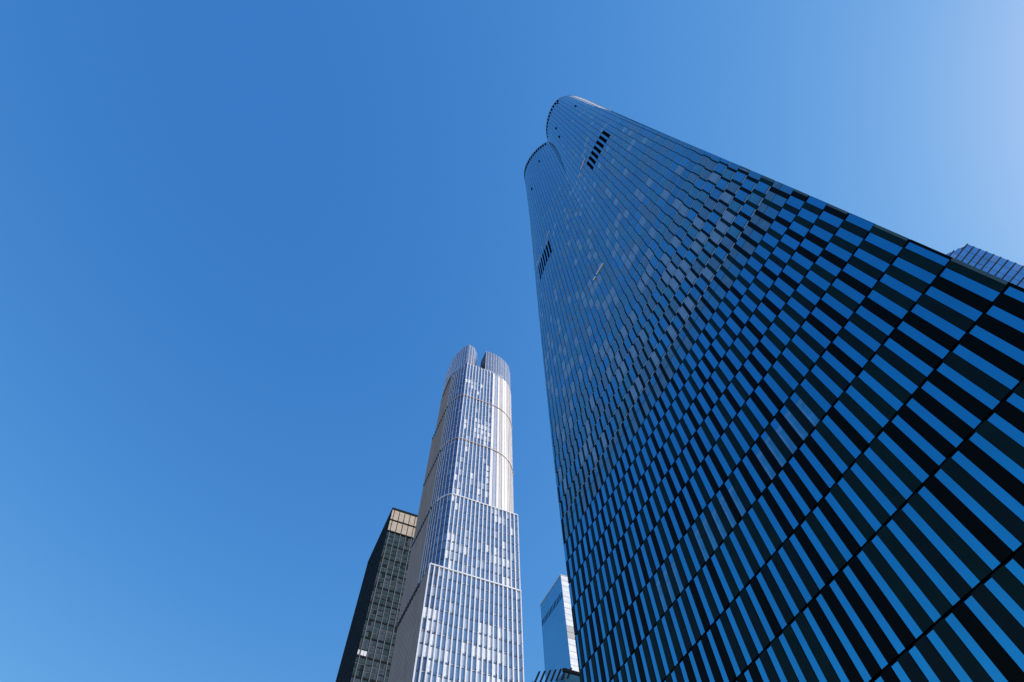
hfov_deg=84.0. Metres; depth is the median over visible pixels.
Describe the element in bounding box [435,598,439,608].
window
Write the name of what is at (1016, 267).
window
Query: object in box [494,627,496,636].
window
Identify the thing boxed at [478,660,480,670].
window
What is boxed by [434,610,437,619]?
window
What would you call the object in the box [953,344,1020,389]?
window
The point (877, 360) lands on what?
window
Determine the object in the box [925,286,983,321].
window
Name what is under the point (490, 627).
window
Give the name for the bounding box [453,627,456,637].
window
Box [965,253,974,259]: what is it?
window
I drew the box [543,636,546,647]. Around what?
window
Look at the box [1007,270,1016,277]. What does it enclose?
window
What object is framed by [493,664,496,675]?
window
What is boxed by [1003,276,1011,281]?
window
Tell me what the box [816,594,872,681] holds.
window
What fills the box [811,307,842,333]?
window
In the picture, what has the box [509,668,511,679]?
window
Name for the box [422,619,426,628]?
window
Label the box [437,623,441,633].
window
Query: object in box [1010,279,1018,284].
window
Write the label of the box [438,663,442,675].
window
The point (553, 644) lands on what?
window
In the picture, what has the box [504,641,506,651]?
window
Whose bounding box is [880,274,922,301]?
window
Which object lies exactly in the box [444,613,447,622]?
window
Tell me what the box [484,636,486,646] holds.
window
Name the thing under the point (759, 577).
window
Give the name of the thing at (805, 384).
window
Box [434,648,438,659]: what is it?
window
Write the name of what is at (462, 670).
window
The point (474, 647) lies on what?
window
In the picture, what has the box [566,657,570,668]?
window
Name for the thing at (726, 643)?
window
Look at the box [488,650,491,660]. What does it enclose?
window
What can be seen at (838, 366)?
window
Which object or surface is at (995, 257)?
window
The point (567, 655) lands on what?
window
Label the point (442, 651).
window
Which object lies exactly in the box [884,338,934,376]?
window
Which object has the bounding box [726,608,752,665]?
window
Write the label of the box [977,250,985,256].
window
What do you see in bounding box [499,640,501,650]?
window
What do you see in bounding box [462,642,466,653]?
window
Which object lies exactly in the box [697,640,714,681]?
window
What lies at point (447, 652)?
window
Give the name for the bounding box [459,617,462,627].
window
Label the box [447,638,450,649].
window
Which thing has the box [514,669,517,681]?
window
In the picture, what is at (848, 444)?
window
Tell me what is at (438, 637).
window
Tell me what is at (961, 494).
window
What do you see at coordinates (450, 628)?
window
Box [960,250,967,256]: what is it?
window
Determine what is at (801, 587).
window
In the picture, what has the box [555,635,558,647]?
window
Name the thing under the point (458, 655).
window
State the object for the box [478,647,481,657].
window
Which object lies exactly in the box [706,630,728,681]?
window
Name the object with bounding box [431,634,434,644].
window
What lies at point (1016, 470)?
window
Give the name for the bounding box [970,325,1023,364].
window
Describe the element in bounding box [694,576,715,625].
window
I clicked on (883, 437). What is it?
window
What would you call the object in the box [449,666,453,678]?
window
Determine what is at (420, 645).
window
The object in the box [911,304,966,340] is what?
window
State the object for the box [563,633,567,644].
window
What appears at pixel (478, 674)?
window
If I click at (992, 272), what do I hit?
window
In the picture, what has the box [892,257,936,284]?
window
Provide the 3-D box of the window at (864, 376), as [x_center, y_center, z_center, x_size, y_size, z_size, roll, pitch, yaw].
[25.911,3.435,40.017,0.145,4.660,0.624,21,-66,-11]
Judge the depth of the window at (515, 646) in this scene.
175.04 m
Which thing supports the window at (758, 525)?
in the skyscraper at (786, 425)
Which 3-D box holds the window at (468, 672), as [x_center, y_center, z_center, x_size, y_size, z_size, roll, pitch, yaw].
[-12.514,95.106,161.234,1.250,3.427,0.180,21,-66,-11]
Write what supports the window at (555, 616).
in the office tower at (559, 646)
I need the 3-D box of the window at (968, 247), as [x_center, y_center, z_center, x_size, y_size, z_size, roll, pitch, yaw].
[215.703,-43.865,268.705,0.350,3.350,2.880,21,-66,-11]
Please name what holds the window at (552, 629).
in the office tower at (559, 646)
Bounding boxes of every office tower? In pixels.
[336,507,417,681]
[540,574,578,681]
[946,244,1023,287]
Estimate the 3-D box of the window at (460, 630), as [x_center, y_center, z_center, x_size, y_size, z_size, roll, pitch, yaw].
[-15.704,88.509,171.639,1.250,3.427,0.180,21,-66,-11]
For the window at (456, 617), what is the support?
in the skyscraper at (460, 617)
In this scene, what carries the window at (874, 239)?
in the skyscraper at (786, 425)
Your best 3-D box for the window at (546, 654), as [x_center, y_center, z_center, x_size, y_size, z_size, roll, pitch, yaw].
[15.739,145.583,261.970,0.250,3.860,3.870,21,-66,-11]
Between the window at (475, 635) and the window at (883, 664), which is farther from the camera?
the window at (475, 635)
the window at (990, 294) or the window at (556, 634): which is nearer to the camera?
the window at (990, 294)
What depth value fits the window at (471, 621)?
175.81 m
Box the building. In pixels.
[532,668,579,681]
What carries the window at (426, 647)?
in the skyscraper at (460, 617)
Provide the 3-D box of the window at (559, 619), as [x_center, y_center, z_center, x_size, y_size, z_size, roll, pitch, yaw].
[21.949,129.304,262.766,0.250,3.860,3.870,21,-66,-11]
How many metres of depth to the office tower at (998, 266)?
254.80 m
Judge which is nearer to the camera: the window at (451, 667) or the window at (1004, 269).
the window at (451, 667)
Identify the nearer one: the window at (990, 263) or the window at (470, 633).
the window at (470, 633)
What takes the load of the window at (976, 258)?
in the office tower at (998, 266)
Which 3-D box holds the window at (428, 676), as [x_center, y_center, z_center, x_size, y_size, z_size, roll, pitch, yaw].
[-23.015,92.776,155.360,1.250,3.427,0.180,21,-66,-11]
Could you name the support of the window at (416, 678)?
in the skyscraper at (460, 617)
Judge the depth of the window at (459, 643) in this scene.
167.76 m
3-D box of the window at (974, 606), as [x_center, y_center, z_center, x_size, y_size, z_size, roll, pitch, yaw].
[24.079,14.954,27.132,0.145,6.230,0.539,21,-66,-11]
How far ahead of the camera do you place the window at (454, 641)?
167.47 m
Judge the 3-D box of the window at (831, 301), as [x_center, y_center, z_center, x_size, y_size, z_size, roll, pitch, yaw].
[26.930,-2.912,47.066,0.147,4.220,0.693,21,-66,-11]
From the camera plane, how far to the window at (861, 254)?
45.16 m
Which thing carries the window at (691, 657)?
in the skyscraper at (786, 425)
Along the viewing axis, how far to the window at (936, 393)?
34.56 m
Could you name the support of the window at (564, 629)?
in the office tower at (559, 646)
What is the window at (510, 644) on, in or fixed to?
in the skyscraper at (460, 617)
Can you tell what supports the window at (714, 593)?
in the skyscraper at (786, 425)
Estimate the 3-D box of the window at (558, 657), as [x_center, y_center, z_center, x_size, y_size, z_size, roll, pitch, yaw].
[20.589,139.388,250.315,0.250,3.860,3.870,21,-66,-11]
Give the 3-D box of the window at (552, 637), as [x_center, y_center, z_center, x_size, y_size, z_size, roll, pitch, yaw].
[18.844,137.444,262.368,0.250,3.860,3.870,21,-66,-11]
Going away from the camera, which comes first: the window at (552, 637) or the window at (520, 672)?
the window at (520, 672)
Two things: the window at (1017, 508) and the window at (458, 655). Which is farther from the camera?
the window at (458, 655)
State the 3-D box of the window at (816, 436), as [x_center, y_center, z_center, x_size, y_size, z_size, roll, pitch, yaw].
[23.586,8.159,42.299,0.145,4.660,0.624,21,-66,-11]
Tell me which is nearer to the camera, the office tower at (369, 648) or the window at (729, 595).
the window at (729, 595)
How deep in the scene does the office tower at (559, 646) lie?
261.39 m
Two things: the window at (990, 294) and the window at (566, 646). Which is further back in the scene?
the window at (566, 646)
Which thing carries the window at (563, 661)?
in the office tower at (559, 646)
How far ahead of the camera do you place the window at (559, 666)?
246.96 m
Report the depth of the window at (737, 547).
46.63 m
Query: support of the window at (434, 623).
in the skyscraper at (460, 617)
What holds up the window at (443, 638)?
in the skyscraper at (460, 617)
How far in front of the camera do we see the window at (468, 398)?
212.25 m
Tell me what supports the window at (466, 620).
in the skyscraper at (460, 617)
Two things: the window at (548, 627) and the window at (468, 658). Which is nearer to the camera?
the window at (468, 658)
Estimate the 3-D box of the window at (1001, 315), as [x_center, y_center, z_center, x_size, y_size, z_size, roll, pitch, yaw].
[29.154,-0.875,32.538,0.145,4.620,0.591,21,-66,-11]
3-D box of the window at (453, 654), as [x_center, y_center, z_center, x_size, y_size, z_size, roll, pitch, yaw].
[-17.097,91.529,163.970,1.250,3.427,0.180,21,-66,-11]
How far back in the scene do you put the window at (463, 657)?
164.75 m
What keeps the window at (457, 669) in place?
in the skyscraper at (460, 617)
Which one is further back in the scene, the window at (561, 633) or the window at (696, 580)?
the window at (561, 633)
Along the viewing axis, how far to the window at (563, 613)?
261.10 m
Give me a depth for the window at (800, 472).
43.22 m
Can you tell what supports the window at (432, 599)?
in the skyscraper at (460, 617)
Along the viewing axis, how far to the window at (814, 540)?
39.76 m
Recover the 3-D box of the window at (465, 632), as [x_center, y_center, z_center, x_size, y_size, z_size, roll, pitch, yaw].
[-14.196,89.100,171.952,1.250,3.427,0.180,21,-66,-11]
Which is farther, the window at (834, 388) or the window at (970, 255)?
the window at (970, 255)
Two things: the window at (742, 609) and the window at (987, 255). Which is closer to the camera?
the window at (742, 609)
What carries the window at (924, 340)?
in the skyscraper at (786, 425)
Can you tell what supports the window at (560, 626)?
in the office tower at (559, 646)
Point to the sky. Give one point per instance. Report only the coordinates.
(249, 249)
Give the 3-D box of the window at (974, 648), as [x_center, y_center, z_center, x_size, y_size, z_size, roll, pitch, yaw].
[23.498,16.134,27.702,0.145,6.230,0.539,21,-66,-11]
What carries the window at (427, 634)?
in the skyscraper at (460, 617)
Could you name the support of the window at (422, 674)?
in the skyscraper at (460, 617)
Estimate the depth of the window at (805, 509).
43.78 m
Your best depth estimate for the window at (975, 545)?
31.51 m
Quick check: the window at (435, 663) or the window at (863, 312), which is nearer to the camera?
the window at (863, 312)
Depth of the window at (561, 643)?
252.02 m
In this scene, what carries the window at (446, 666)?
in the skyscraper at (460, 617)
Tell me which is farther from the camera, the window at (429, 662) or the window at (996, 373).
the window at (429, 662)
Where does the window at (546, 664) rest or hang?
in the office tower at (559, 646)
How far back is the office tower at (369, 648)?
258.59 m
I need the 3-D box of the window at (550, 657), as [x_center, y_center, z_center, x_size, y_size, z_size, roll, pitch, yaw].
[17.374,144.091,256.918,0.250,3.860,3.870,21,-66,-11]
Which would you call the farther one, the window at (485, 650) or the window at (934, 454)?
the window at (485, 650)
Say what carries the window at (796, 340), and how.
in the skyscraper at (786, 425)
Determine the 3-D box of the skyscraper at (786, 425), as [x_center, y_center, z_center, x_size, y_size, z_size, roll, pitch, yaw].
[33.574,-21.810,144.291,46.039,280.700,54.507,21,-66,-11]
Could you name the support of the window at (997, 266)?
in the office tower at (998, 266)
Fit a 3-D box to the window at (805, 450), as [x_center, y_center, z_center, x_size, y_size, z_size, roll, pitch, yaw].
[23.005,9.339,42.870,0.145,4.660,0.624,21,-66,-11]
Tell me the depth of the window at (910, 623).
33.78 m
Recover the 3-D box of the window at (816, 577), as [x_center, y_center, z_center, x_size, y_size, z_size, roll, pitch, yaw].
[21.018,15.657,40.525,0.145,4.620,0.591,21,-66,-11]
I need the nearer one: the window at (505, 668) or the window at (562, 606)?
the window at (505, 668)
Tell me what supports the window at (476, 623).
in the skyscraper at (460, 617)
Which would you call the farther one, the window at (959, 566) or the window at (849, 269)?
the window at (849, 269)
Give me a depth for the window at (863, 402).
40.35 m
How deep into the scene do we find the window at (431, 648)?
162.66 m
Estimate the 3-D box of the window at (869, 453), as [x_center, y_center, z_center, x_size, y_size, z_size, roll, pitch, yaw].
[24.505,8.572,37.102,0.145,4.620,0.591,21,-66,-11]
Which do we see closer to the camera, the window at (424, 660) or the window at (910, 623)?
the window at (910, 623)
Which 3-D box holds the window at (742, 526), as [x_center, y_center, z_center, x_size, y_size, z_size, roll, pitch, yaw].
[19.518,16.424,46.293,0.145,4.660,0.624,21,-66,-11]
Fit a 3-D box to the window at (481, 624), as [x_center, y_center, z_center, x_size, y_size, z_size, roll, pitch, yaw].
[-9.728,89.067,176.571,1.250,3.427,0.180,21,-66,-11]
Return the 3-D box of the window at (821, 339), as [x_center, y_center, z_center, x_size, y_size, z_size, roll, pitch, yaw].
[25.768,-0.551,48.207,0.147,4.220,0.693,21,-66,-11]
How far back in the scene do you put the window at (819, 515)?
39.15 m
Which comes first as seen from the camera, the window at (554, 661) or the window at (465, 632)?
the window at (465, 632)
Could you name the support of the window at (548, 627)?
in the office tower at (559, 646)
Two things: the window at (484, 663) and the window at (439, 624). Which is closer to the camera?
the window at (484, 663)
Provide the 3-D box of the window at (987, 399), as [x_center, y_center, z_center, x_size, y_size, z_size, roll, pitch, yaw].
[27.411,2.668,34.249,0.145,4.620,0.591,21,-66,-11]
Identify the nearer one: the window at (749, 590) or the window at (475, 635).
the window at (749, 590)
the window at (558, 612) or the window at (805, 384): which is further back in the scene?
the window at (558, 612)
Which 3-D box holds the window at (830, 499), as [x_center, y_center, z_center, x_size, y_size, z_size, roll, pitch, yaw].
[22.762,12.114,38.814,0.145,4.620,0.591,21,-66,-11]
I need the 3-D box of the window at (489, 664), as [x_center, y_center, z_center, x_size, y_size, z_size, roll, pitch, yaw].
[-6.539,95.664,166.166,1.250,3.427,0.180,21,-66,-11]
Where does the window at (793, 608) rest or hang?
in the skyscraper at (786, 425)
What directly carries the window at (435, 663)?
in the skyscraper at (460, 617)
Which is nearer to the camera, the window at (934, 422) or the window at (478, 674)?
the window at (934, 422)
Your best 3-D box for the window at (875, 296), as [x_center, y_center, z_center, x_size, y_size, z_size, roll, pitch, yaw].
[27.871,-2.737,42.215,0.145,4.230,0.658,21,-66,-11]
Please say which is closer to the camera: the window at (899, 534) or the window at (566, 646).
the window at (899, 534)
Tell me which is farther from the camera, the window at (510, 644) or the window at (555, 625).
the window at (555, 625)
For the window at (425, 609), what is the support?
in the skyscraper at (460, 617)
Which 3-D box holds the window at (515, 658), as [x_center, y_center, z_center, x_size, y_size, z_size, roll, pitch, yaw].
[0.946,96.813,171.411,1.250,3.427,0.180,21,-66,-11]
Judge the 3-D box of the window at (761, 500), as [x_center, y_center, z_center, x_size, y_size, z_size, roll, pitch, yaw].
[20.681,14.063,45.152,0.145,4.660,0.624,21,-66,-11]
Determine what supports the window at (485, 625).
in the skyscraper at (460, 617)
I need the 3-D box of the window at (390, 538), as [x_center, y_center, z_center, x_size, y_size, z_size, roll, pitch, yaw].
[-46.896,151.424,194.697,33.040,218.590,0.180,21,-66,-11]
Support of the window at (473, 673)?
in the skyscraper at (460, 617)
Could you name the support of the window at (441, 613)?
in the skyscraper at (460, 617)
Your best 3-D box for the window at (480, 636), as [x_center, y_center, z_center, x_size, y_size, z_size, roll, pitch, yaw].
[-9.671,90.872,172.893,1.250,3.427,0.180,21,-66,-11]
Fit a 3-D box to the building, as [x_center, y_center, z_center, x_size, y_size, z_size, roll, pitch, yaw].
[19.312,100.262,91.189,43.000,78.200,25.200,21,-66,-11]
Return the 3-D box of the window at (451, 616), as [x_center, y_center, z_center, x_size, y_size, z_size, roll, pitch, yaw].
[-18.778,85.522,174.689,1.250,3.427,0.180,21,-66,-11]
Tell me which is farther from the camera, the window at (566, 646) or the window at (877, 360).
the window at (566, 646)
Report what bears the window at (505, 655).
in the skyscraper at (460, 617)
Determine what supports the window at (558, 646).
in the office tower at (559, 646)
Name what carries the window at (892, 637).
in the skyscraper at (786, 425)
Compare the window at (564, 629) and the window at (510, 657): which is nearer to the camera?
the window at (510, 657)
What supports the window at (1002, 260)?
in the office tower at (998, 266)
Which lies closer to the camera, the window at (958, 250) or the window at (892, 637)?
the window at (892, 637)
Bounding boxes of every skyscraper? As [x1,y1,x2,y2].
[388,345,523,681]
[524,95,1023,681]
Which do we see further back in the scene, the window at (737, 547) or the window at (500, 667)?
the window at (500, 667)
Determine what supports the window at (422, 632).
in the skyscraper at (460, 617)
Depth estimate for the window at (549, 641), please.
263.89 m
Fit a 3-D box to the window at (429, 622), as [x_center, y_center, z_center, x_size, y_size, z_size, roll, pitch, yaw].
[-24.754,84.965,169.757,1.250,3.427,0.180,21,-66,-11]
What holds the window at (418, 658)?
in the skyscraper at (460, 617)
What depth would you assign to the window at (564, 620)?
257.52 m
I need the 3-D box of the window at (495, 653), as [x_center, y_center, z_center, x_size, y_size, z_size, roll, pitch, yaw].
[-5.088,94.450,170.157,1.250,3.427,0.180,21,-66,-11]
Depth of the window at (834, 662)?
36.57 m
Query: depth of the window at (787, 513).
44.36 m
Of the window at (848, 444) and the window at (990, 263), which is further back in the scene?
the window at (990, 263)
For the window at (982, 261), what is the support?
in the office tower at (998, 266)
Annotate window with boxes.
[350,532,412,681]
[414,671,418,681]
[416,657,420,669]
[418,644,422,655]
[420,364,520,681]
[420,631,424,641]
[420,673,424,681]
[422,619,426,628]
[422,659,426,670]
[423,607,427,617]
[423,645,428,656]
[425,596,429,605]
[425,632,429,643]
[426,674,430,681]
[427,620,431,630]
[427,660,431,672]
[429,608,432,618]
[429,647,433,658]
[430,597,434,606]
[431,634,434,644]
[432,621,436,632]
[433,661,437,673]
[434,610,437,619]
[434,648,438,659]
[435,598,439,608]
[436,635,440,646]
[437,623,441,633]
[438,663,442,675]
[439,611,442,621]
[440,650,444,661]
[441,637,445,647]
[443,625,446,635]
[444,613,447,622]
[444,664,448,676]
[445,651,449,662]
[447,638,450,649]
[448,626,451,636]
[449,614,452,624]
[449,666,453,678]
[451,653,454,664]
[452,640,455,650]
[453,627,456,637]
[454,616,457,625]
[455,667,459,679]
[456,654,460,665]
[457,641,460,652]
[458,629,461,639]
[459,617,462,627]
[461,655,465,666]
[461,669,464,680]
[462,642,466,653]
[463,630,466,640]
[464,618,467,628]
[466,670,469,681]
[467,657,470,668]
[468,632,471,642]
[468,644,471,654]
[469,620,472,629]
[472,658,475,669]
[472,672,475,681]
[473,645,476,656]
[474,621,477,631]
[474,633,476,643]
[477,673,480,681]
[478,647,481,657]
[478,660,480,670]
[479,623,482,632]
[479,634,481,645]
[483,648,486,659]
[483,661,486,672]
[484,624,487,634]
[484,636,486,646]
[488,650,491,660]
[488,662,491,674]
[489,625,492,635]
[489,637,491,647]
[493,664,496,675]
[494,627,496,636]
[494,651,496,662]
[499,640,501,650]
[499,652,501,663]
[499,665,501,676]
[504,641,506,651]
[504,654,506,664]
[504,667,506,678]
[509,643,511,653]
[509,655,511,666]
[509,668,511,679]
[514,644,516,654]
[514,657,516,667]
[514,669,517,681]
[518,645,521,656]
[519,658,521,668]
[519,671,522,681]
[525,96,1023,681]
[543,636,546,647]
[544,651,547,662]
[544,659,548,670]
[546,624,549,634]
[547,638,550,649]
[547,646,551,657]
[548,654,551,665]
[550,626,553,637]
[551,633,554,644]
[551,641,554,651]
[552,648,555,660]
[552,657,556,668]
[553,614,556,624]
[553,621,557,631]
[554,628,558,638]
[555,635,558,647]
[556,608,560,618]
[556,644,559,655]
[556,652,560,663]
[557,615,560,625]
[557,660,561,671]
[558,622,561,633]
[559,631,562,642]
[559,638,563,649]
[560,602,563,612]
[560,646,564,657]
[561,609,564,621]
[561,654,565,666]
[562,618,565,628]
[562,625,566,636]
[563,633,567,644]
[564,641,568,652]
[565,649,569,660]
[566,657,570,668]
[688,650,701,681]
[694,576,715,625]
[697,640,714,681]
[702,565,724,614]
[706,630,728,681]
[711,554,734,603]
[716,618,741,677]
[720,543,744,591]
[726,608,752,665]
[729,531,755,579]
[736,596,763,653]
[738,520,765,567]
[746,584,775,641]
[748,508,776,555]
[756,572,787,629]
[758,496,787,542]
[767,560,800,616]
[768,483,799,529]
[778,470,811,516]
[778,547,812,603]
[779,633,805,681]
[789,457,823,502]
[789,534,826,590]
[791,334,820,362]
[791,621,826,681]
[800,379,831,412]
[800,443,836,488]
[801,520,839,576]
[802,321,830,348]
[803,607,848,681]
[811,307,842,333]
[811,365,843,397]
[811,429,848,473]
[813,506,853,561]
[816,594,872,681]
[821,293,853,319]
[822,350,856,382]
[822,415,862,458]
[825,493,868,547]
[829,580,889,669]
[832,278,865,303]
[833,336,868,367]
[834,401,875,443]
[837,478,882,531]
[843,264,877,288]
[843,566,906,654]
[844,321,881,351]
[846,385,889,427]
[851,463,897,516]
[854,248,889,272]
[856,306,894,335]
[857,551,924,638]
[858,370,904,411]
[864,447,914,499]
[865,233,902,255]
[868,290,908,318]
[871,354,919,394]
[872,536,942,622]
[878,431,930,482]
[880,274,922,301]
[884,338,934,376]
[886,520,961,605]
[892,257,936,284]
[892,415,946,465]
[897,321,950,358]
[902,503,981,588]
[905,242,949,266]
[907,398,964,447]
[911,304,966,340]
[918,486,1001,570]
[921,381,982,429]
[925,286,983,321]
[934,469,1023,551]
[937,363,1001,409]
[940,268,1000,301]
[945,613,1007,681]
[952,451,1023,520]
[953,248,961,254]
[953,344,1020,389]
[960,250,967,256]
[964,244,972,251]
[964,595,1023,671]
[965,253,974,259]
[969,432,1023,482]
[970,247,978,253]
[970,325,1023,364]
[972,255,980,262]
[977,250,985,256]
[978,258,987,265]
[983,252,992,259]
[985,261,994,267]
[986,305,1023,332]
[989,269,996,274]
[990,255,999,261]
[992,263,1001,270]
[997,257,1006,265]
[999,267,1008,274]
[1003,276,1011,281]
[1004,261,1013,267]
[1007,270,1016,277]
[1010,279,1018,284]
[1012,263,1021,271]
[1014,273,1023,280]
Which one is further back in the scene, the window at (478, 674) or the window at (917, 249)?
the window at (478, 674)
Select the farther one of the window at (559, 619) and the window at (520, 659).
the window at (559, 619)
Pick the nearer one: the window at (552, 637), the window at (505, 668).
the window at (505, 668)
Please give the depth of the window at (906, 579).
33.19 m
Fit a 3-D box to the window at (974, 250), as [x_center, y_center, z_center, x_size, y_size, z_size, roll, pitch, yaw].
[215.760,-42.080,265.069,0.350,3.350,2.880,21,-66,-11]
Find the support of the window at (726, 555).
in the skyscraper at (786, 425)
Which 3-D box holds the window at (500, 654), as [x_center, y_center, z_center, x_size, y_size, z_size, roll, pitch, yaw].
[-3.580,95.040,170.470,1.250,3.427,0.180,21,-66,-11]
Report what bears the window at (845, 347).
in the skyscraper at (786, 425)
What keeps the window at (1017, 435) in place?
in the skyscraper at (786, 425)
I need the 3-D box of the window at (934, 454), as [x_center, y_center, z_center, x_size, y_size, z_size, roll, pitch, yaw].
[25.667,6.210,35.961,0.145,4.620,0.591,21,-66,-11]
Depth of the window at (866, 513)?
38.00 m
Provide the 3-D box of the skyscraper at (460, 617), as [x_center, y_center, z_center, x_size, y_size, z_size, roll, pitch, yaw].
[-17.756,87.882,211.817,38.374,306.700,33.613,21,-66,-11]
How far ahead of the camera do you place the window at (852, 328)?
43.16 m
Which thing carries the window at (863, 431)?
in the skyscraper at (786, 425)
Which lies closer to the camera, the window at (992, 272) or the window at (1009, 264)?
the window at (1009, 264)
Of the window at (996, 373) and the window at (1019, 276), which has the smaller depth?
the window at (996, 373)
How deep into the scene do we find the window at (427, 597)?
176.69 m
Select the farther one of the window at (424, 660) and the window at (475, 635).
the window at (475, 635)
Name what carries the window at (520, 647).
in the skyscraper at (460, 617)
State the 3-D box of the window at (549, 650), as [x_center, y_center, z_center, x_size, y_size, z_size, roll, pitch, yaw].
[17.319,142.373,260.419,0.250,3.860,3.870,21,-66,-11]
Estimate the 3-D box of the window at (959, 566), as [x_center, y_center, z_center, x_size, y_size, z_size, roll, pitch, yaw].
[24.327,11.504,32.439,0.145,5.890,0.556,21,-66,-11]
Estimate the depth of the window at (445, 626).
170.73 m
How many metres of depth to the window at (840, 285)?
46.31 m
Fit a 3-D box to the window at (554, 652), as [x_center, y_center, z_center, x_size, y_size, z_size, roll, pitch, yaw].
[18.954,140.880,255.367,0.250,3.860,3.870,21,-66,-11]
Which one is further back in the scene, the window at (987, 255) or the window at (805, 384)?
the window at (987, 255)
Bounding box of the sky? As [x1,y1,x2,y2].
[0,0,1023,681]
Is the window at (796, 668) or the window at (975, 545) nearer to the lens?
the window at (975, 545)
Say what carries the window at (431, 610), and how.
in the skyscraper at (460, 617)
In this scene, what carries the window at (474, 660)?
in the skyscraper at (460, 617)
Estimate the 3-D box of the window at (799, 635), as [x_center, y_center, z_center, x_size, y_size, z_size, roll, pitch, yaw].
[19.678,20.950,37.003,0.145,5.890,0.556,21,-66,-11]
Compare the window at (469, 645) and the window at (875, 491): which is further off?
the window at (469, 645)
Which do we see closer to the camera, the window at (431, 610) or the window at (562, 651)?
the window at (431, 610)
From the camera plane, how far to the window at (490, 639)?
173.55 m
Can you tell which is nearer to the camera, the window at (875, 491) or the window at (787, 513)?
the window at (875, 491)

